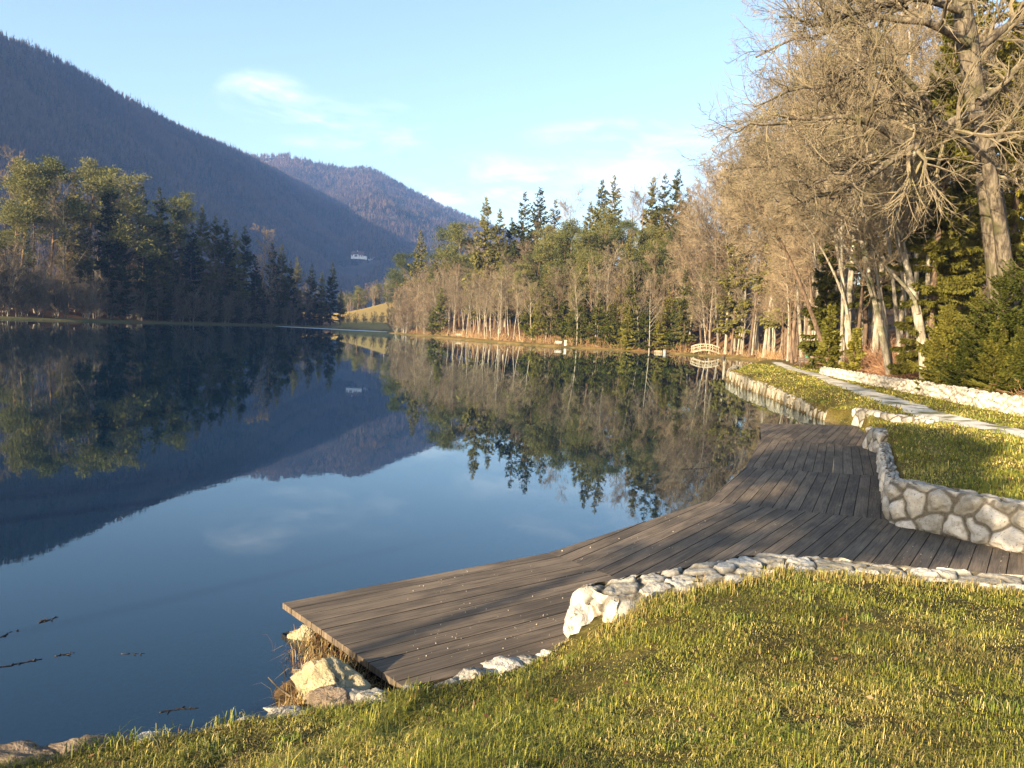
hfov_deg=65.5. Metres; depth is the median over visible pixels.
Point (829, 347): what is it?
young spruce
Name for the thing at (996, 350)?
young spruce
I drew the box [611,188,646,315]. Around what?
bare tree
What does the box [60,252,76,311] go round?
bare tree
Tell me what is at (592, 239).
pine tree
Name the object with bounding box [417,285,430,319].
bare tree
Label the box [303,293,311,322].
spruce tree
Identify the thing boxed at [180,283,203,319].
bare bush
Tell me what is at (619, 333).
young spruce
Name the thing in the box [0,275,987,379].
forest floor
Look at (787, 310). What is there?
bare tree
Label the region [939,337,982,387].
young spruce
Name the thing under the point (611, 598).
stone wall
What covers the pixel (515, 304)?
bare tree
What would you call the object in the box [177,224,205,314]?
spruce tree
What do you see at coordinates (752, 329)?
bare tree
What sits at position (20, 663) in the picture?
floating stick
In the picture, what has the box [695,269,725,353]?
bare tree
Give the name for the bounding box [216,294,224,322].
spruce tree
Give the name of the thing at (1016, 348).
young spruce
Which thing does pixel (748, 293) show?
bare tree
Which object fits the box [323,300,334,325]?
bare bush
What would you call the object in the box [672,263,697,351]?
spruce tree
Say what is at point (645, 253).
pine tree
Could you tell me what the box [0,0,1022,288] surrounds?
sky
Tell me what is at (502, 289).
bare tree
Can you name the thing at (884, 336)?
beech tree
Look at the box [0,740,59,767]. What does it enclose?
rock
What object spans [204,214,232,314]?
spruce tree
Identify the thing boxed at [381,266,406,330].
pine tree
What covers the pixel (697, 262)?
bare tree
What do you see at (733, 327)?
spruce tree
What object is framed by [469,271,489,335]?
bare tree
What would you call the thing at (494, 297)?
bare tree
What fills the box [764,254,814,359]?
bare tree
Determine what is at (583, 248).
pine tree
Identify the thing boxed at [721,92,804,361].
bare tree
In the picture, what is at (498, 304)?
bare tree
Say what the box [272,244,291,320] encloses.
spruce tree
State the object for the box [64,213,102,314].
spruce tree
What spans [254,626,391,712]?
dry grass
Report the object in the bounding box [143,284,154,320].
spruce tree
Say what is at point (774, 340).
bare tree
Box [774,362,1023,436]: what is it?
path
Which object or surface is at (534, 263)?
pine tree
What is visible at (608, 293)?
bare tree
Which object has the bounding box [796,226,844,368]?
spruce tree
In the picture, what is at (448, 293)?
bare tree
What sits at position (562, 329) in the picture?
young spruce
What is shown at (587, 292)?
spruce tree
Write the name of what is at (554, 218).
spruce tree
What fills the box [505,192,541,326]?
spruce tree
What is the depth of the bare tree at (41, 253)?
177.87 m
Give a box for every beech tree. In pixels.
[752,93,913,374]
[816,1,1015,349]
[842,123,978,378]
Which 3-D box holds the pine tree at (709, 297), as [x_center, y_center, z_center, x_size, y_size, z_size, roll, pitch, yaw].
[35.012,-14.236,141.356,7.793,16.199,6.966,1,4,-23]
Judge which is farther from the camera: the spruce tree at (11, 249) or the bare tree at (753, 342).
the spruce tree at (11, 249)
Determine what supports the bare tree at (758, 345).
on the forest floor
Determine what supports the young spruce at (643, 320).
on the forest floor
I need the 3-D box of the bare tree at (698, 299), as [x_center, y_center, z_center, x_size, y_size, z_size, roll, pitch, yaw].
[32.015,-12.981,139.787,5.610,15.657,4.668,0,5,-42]
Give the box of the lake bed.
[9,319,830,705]
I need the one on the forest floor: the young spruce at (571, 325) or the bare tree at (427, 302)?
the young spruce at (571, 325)
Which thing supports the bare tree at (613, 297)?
on the forest floor
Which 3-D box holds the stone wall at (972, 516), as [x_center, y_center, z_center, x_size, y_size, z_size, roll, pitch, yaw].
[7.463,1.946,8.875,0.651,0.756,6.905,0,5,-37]
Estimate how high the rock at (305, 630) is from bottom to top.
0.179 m
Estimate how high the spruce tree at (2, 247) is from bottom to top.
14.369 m
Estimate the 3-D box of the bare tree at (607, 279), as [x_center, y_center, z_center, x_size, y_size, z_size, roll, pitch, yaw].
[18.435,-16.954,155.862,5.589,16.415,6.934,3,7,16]
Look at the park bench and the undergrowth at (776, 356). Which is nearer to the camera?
the park bench
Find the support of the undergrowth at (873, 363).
on the forest floor
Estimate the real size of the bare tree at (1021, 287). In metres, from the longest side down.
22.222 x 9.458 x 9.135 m
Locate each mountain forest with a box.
[0,30,363,312]
[251,151,543,313]
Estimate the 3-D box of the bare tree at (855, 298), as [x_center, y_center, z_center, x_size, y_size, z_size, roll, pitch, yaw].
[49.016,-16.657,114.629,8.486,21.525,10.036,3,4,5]
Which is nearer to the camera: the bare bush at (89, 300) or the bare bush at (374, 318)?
the bare bush at (89, 300)
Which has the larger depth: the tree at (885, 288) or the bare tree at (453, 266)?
the bare tree at (453, 266)
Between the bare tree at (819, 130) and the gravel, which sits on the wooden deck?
the gravel
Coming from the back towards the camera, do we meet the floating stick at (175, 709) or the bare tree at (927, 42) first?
the bare tree at (927, 42)
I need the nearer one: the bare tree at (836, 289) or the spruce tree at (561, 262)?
the bare tree at (836, 289)
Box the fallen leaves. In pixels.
[64,524,1023,767]
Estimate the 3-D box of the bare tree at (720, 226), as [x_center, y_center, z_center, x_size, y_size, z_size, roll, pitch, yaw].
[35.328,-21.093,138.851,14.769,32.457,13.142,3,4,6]
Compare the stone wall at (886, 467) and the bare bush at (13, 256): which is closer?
the stone wall at (886, 467)
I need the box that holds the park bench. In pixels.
[797,357,813,368]
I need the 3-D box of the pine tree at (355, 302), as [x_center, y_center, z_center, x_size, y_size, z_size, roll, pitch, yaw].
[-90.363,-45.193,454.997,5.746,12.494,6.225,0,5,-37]
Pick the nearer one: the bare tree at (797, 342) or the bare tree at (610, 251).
the bare tree at (797, 342)
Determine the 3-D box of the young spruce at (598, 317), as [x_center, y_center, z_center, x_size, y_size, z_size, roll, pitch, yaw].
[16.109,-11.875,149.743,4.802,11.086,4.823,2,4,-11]
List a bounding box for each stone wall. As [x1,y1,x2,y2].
[563,553,1023,637]
[726,365,827,419]
[819,366,1023,415]
[851,408,939,427]
[876,442,899,510]
[883,478,1023,556]
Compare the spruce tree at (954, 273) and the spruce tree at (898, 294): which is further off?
the spruce tree at (898, 294)
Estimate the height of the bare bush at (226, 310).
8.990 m
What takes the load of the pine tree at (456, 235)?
on the forest floor
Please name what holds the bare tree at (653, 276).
on the forest floor
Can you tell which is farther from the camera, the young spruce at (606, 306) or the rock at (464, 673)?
the young spruce at (606, 306)
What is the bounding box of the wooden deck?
[283,423,1023,692]
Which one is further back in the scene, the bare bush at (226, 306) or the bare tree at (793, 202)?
the bare bush at (226, 306)
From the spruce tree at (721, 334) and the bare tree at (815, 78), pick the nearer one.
the bare tree at (815, 78)
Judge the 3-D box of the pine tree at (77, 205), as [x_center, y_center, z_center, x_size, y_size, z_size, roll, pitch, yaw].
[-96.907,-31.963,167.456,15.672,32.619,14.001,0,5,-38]
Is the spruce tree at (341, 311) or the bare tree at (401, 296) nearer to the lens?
the bare tree at (401, 296)
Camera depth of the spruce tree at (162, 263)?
196.36 m
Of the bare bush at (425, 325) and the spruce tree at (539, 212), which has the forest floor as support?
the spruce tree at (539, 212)
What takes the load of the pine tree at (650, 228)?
on the forest floor
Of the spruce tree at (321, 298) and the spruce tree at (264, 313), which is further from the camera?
the spruce tree at (321, 298)
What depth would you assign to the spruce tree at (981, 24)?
53.97 m
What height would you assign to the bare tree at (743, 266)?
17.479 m
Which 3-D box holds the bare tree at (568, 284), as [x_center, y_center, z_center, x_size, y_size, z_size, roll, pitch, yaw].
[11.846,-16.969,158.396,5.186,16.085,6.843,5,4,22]
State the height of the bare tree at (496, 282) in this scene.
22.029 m
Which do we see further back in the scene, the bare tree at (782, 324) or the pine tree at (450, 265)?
the pine tree at (450, 265)
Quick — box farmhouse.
[351,251,366,259]
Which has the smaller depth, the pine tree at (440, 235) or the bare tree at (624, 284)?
the bare tree at (624, 284)
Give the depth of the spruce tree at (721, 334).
146.94 m
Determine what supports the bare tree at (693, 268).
on the forest floor
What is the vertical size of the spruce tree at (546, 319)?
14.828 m
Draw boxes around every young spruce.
[425,306,436,334]
[428,287,449,334]
[518,286,536,331]
[518,301,535,339]
[521,288,540,334]
[524,298,544,342]
[550,287,569,335]
[551,289,570,343]
[565,309,579,344]
[571,298,591,345]
[585,292,609,346]
[587,289,601,323]
[599,273,617,326]
[599,303,617,346]
[603,284,628,345]
[614,276,641,348]
[618,306,636,349]
[630,294,644,328]
[634,298,656,350]
[647,307,667,350]
[657,290,677,340]
[663,299,685,349]
[811,304,844,371]
[838,327,866,371]
[906,303,963,390]
[914,340,947,382]
[935,286,1014,384]
[938,265,1023,390]
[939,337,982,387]
[961,320,1015,395]
[964,240,1023,382]
[988,325,1023,397]
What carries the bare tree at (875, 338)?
on the forest floor
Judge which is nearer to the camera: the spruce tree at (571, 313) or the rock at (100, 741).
the rock at (100, 741)
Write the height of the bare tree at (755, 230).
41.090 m
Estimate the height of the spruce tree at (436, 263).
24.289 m
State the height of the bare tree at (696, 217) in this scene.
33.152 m
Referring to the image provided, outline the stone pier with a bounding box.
[862,426,887,454]
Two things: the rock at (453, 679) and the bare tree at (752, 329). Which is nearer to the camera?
the rock at (453, 679)
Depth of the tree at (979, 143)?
30.72 m
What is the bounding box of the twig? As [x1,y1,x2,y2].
[268,677,300,705]
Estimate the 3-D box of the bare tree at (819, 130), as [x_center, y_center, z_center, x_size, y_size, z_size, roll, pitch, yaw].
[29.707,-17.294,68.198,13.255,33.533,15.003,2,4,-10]
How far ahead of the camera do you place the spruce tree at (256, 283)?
254.55 m
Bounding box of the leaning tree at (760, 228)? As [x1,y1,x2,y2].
[711,153,828,361]
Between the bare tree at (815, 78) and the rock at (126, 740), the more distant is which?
the bare tree at (815, 78)
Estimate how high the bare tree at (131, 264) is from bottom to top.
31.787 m
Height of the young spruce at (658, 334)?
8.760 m
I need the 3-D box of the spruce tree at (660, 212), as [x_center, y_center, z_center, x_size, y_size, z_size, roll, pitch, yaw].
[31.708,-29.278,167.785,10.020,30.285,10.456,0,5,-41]
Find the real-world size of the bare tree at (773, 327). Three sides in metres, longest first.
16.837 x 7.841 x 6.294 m
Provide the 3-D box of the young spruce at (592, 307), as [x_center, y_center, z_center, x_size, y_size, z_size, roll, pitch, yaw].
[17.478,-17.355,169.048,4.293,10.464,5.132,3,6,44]
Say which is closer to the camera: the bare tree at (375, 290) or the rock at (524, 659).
the rock at (524, 659)
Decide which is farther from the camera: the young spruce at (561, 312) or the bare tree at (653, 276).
the young spruce at (561, 312)
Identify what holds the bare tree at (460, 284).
on the forest floor
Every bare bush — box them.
[0,237,27,312]
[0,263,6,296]
[0,263,26,315]
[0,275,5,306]
[3,263,42,314]
[6,277,35,316]
[8,268,40,313]
[13,264,48,316]
[17,253,55,314]
[25,264,59,317]
[39,277,67,316]
[48,272,77,316]
[59,282,82,317]
[69,270,104,318]
[71,269,102,306]
[73,283,100,318]
[80,269,111,318]
[93,271,114,315]
[97,272,119,318]
[117,277,143,318]
[122,287,142,319]
[129,289,151,318]
[133,286,153,319]
[175,280,205,321]
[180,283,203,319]
[216,287,234,322]
[217,295,235,322]
[221,291,240,322]
[280,302,294,324]
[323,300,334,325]
[345,313,351,322]
[370,312,377,322]
[385,299,405,332]
[386,304,397,329]
[392,288,418,332]
[393,294,417,332]
[415,307,428,333]
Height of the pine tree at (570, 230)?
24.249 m
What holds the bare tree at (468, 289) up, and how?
on the forest floor
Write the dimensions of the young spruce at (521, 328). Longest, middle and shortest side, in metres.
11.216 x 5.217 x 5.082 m
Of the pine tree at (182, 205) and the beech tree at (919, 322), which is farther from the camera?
the pine tree at (182, 205)
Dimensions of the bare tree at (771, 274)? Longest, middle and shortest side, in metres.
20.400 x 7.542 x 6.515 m
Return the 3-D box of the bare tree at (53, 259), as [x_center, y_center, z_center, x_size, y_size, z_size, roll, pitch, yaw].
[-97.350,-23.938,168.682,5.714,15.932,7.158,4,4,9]
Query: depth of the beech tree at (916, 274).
42.14 m
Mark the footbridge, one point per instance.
(699, 350)
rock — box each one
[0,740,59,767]
[42,737,80,756]
[74,734,117,753]
[98,737,134,750]
[136,731,169,743]
[226,715,276,725]
[263,705,309,717]
[287,624,316,640]
[290,656,370,702]
[305,684,353,708]
[347,687,387,705]
[434,677,465,687]
[454,667,492,683]
[480,655,524,674]
[512,655,539,665]
[535,649,550,658]
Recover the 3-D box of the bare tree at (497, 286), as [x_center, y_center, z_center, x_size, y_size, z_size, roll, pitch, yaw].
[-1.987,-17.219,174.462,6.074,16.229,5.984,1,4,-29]
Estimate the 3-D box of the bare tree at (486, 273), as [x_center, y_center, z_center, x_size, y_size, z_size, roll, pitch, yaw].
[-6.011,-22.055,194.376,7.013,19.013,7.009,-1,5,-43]
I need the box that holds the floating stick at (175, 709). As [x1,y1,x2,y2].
[159,706,195,712]
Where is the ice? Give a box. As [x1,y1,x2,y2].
[280,326,384,331]
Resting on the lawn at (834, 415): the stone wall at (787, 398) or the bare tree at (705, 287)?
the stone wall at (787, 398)
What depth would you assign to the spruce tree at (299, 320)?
291.91 m
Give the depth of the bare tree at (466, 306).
195.68 m
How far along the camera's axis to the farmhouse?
1334.73 m
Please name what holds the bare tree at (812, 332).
on the forest floor
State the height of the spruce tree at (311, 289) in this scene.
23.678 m
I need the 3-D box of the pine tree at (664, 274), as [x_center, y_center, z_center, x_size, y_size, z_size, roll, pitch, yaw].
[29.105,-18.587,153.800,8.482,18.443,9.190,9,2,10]
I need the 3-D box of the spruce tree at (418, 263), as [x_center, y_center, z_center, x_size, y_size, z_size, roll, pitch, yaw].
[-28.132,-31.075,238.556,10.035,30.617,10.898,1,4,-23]
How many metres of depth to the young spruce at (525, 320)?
167.62 m
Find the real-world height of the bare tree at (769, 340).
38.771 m
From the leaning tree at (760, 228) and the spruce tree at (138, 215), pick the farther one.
the spruce tree at (138, 215)
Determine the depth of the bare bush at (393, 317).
227.49 m
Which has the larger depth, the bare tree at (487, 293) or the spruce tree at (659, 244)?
the bare tree at (487, 293)
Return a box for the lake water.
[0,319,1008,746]
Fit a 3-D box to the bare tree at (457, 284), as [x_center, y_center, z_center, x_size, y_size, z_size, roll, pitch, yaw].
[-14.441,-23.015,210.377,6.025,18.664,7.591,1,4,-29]
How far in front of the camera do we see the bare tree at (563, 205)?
177.41 m
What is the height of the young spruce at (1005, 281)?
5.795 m
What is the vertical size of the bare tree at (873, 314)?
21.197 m
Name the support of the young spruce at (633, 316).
on the forest floor
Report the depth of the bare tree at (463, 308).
200.68 m
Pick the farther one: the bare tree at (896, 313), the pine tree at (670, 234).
the pine tree at (670, 234)
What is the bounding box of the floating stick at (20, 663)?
[0,658,40,667]
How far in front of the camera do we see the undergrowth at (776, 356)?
150.81 m
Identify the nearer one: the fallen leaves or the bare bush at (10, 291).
the fallen leaves
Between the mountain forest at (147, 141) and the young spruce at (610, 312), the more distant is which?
the mountain forest at (147, 141)
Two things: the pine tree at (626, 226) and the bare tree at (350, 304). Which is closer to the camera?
the pine tree at (626, 226)
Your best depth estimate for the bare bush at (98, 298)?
171.22 m
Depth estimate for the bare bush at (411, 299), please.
221.92 m
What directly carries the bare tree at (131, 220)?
on the forest floor
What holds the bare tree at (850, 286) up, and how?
on the forest floor
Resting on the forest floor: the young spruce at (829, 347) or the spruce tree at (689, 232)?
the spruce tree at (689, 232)
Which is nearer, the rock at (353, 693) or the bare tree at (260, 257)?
the rock at (353, 693)
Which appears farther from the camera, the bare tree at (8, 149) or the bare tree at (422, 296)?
the bare tree at (422, 296)
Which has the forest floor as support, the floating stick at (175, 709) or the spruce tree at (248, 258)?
the spruce tree at (248, 258)
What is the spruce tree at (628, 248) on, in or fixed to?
on the forest floor
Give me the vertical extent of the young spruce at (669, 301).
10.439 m
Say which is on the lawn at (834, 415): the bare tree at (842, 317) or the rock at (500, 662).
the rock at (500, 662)
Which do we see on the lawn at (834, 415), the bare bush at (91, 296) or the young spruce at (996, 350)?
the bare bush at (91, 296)
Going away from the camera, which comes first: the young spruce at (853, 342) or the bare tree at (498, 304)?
the young spruce at (853, 342)
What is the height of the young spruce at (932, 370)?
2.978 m
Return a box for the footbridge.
[690,343,719,353]
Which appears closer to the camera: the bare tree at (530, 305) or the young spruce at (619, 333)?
the young spruce at (619, 333)
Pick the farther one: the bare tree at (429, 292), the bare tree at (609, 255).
the bare tree at (429, 292)
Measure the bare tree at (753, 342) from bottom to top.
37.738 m
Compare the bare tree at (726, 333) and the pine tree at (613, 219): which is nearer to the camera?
the bare tree at (726, 333)
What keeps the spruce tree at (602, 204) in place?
on the forest floor
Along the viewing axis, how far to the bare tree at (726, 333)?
137.14 m
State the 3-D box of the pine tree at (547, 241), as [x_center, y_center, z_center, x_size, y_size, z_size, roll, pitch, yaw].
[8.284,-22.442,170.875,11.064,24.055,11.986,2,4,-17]
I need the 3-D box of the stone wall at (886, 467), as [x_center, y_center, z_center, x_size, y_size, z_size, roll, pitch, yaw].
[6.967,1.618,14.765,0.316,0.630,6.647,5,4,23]
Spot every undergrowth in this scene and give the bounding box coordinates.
[400,326,789,360]
[794,335,1023,396]
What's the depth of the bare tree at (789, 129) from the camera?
75.14 m
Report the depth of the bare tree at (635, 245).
161.78 m
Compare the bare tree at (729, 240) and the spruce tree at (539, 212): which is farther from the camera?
the spruce tree at (539, 212)
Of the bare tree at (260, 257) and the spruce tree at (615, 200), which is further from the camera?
the bare tree at (260, 257)
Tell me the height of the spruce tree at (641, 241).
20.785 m
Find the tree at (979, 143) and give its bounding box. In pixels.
[677,0,1023,337]
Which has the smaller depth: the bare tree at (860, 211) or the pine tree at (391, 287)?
the bare tree at (860, 211)
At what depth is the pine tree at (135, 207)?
177.29 m
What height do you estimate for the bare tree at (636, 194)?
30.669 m
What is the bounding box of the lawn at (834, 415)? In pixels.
[0,301,1023,767]
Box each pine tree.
[0,155,61,272]
[0,168,72,284]
[0,198,41,263]
[20,154,91,300]
[62,156,122,256]
[91,165,166,319]
[155,191,210,279]
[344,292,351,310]
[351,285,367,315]
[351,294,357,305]
[371,285,379,298]
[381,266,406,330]
[384,252,420,331]
[416,220,465,328]
[421,274,446,299]
[432,221,478,329]
[446,257,464,325]
[461,255,477,324]
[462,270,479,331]
[490,263,515,332]
[507,262,540,326]
[517,243,555,305]
[529,222,570,329]
[536,234,574,292]
[542,217,598,282]
[556,230,604,331]
[568,229,617,329]
[568,250,607,338]
[587,206,624,305]
[597,219,645,270]
[629,222,668,284]
[629,240,670,327]
[642,243,681,323]
[645,217,692,328]
[652,236,684,326]
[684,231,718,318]
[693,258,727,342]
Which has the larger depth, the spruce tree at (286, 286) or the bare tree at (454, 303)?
the spruce tree at (286, 286)
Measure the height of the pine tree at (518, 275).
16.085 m
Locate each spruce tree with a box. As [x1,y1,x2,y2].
[0,232,10,292]
[3,226,26,289]
[22,242,38,296]
[54,179,87,297]
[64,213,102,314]
[89,179,132,318]
[102,212,139,319]
[127,186,159,298]
[129,225,160,320]
[137,186,178,314]
[143,212,175,320]
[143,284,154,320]
[160,196,195,313]
[162,286,174,321]
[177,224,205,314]
[182,204,220,300]
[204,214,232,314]
[211,219,237,292]
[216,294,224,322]
[222,230,251,319]
[232,226,256,321]
[235,295,243,322]
[246,256,266,323]
[260,296,266,323]
[262,244,284,322]
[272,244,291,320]
[281,261,300,319]
[287,256,307,311]
[297,304,301,324]
[302,264,321,324]
[302,302,310,324]
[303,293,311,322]
[309,302,317,325]
[313,272,329,325]
[322,263,340,325]
[336,289,346,320]
[372,284,380,304]
[388,278,394,301]
[400,230,428,322]
[425,245,447,320]
[461,195,499,331]
[475,208,507,329]
[493,240,513,329]
[499,218,517,322]
[499,252,518,328]
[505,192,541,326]
[512,187,549,314]
[538,264,552,335]
[538,271,564,343]
[540,199,569,305]
[552,239,573,317]
[561,260,574,325]
[564,275,585,335]
[568,261,598,333]
[579,243,593,316]
[582,200,602,311]
[588,180,607,312]
[599,175,622,303]
[608,233,642,329]
[616,229,638,310]
[621,229,652,318]
[633,176,660,309]
[640,173,672,291]
[642,216,677,328]
[664,169,685,312]
[665,186,699,309]
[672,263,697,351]
[697,204,751,336]
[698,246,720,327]
[712,224,757,354]
[748,142,815,356]
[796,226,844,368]
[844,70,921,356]
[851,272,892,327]
[885,0,1022,324]
[885,220,924,332]
[886,2,985,379]
[953,0,1023,353]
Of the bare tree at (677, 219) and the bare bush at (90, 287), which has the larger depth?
the bare bush at (90, 287)
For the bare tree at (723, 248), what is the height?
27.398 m
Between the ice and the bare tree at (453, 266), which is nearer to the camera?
the bare tree at (453, 266)
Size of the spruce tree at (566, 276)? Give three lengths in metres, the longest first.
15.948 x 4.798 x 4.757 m
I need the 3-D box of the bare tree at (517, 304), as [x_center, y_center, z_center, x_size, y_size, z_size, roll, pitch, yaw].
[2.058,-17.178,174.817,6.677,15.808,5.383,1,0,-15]
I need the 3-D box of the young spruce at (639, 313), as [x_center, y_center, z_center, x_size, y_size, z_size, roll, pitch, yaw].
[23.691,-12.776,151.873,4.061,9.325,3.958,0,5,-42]
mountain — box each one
[0,64,345,304]
[260,158,508,307]
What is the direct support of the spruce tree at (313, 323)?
on the forest floor
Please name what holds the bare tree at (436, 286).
on the forest floor
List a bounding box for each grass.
[66,680,411,758]
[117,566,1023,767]
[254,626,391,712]
[581,560,1023,652]
[733,363,1023,499]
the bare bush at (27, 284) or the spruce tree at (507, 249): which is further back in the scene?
the spruce tree at (507, 249)
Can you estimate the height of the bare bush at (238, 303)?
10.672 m
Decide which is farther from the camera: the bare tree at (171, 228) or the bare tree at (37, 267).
the bare tree at (171, 228)
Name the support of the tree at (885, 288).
on the forest floor
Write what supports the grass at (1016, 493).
on the lawn at (834, 415)
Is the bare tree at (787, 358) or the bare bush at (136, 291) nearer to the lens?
the bare tree at (787, 358)
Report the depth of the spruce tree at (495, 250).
193.69 m
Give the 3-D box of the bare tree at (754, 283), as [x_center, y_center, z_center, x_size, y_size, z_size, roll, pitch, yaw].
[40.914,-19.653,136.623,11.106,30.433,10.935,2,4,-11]
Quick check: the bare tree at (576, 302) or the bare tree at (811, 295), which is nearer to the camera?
the bare tree at (811, 295)
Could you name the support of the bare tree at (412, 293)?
on the forest floor
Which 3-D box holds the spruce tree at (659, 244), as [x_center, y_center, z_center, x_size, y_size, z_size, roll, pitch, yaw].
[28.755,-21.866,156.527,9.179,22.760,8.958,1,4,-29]
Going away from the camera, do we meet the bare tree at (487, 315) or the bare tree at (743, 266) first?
the bare tree at (743, 266)
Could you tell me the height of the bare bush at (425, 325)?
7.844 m
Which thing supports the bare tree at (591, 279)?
on the forest floor
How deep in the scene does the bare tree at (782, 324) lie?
106.66 m
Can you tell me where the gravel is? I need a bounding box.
[413,475,1003,658]
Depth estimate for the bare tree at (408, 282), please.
229.08 m
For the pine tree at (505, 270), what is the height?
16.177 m
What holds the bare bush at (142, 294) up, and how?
on the forest floor
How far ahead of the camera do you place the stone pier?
19.07 m
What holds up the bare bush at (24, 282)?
on the forest floor
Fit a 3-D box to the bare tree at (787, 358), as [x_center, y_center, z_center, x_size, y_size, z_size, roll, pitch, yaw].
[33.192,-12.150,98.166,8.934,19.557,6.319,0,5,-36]
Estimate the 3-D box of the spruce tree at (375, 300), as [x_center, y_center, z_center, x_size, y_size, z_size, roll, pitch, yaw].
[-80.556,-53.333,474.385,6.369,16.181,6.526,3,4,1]
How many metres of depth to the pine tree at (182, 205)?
219.90 m
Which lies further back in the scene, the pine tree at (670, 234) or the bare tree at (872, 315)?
the pine tree at (670, 234)
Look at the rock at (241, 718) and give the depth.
4.95 m
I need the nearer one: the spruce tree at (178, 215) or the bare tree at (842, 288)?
the bare tree at (842, 288)
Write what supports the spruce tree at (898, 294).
on the forest floor
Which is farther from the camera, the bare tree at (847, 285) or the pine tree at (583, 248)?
the pine tree at (583, 248)
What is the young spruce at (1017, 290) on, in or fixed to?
on the forest floor
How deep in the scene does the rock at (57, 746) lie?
4.50 m
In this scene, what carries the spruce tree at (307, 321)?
on the forest floor
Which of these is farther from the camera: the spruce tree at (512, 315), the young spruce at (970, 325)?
the spruce tree at (512, 315)
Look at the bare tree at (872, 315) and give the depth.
103.73 m
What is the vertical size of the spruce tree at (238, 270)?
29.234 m
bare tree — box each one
[0,145,40,270]
[0,258,18,314]
[1,238,30,304]
[24,252,51,312]
[25,227,57,283]
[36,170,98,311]
[38,227,61,279]
[38,235,68,303]
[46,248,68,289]
[49,242,72,305]
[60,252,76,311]
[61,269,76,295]
[65,262,84,314]
[68,183,119,260]
[93,171,158,311]
[107,185,163,317]
[160,227,191,319]
[199,234,228,312]
[248,223,283,320]
[298,273,316,325]
[346,297,353,311]
[368,282,380,303]
[395,283,407,330]
[399,279,416,330]
[400,275,414,312]
[402,279,424,330]
[407,283,421,331]
[409,270,428,331]
[411,266,427,328]
[411,290,423,330]
[412,261,441,318]
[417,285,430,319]
[418,270,441,327]
[418,276,429,328]
[421,284,437,334]
[426,277,441,331]
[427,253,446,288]
[428,266,446,321]
[433,268,453,329]
[435,260,459,330]
[437,276,459,335]
[439,270,458,324]
[443,262,463,330]
[443,270,467,328]
[444,269,466,332]
[445,273,463,330]
[447,278,465,335]
[455,275,474,335]
[455,277,481,337]
[456,268,478,329]
[457,226,489,325]
[460,271,488,323]
[460,281,475,333]
[469,271,486,326]
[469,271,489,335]
[471,275,494,336]
[473,269,494,333]
[473,280,491,335]
[475,278,497,338]
[478,255,500,330]
[485,265,502,332]
[488,277,509,331]
[489,245,513,326]
[490,268,515,334]
[492,262,517,334]
[493,251,517,332]
[501,261,528,330]
[509,240,540,299]
[509,277,527,338]
[510,273,531,338]
[513,219,547,324]
[514,272,544,340]
[533,273,563,339]
[541,264,568,338]
[544,185,585,245]
[561,258,583,305]
[565,271,587,344]
[577,257,613,346]
[591,258,616,336]
[592,232,622,316]
[595,254,621,345]
[596,238,624,303]
[603,263,639,340]
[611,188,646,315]
[613,255,641,339]
[614,253,650,342]
[615,174,660,302]
[621,228,647,290]
[639,269,668,351]
[640,241,674,337]
[653,184,703,336]
[657,196,704,333]
[660,234,699,325]
[663,186,736,335]
[664,208,726,342]
[666,224,723,351]
[666,240,698,342]
[668,177,719,314]
[670,143,748,348]
[673,160,720,328]
[674,168,749,351]
[674,226,713,334]
[678,155,746,351]
[682,266,710,352]
[694,138,783,353]
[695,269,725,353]
[698,169,753,285]
[703,103,784,353]
[705,199,757,349]
[708,246,743,319]
[710,82,797,352]
[715,138,782,356]
[718,136,786,352]
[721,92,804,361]
[725,187,769,354]
[725,254,765,353]
[729,138,781,354]
[730,113,784,353]
[730,263,763,355]
[732,108,801,305]
[732,251,757,337]
[736,140,782,357]
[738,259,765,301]
[740,0,865,293]
[741,74,822,239]
[742,67,906,340]
[745,0,940,363]
[748,229,800,360]
[749,63,847,359]
[749,197,819,339]
[750,256,775,325]
[751,202,824,362]
[755,237,789,350]
[755,253,792,332]
[756,262,783,354]
[757,235,800,359]
[763,0,902,299]
[763,38,890,290]
[764,240,848,340]
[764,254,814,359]
[766,238,830,361]
[767,245,815,359]
[770,80,882,368]
[770,205,860,315]
[775,150,845,333]
[776,226,812,339]
[778,28,859,328]
[780,0,934,328]
[790,0,926,357]
[792,37,919,357]
[798,31,841,340]
[799,228,858,362]
[809,80,932,354]
[819,59,942,362]
[822,77,910,353]
[831,182,861,356]
[844,219,903,346]
[846,0,999,354]
[846,261,863,327]
[857,240,873,332]
[861,281,863,336]
[865,0,1020,352]
[882,2,1019,272]
[886,9,1010,323]
[907,36,1020,314]
[956,0,1023,314]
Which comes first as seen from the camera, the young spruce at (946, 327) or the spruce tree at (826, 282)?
the young spruce at (946, 327)
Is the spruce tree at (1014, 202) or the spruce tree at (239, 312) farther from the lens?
the spruce tree at (239, 312)

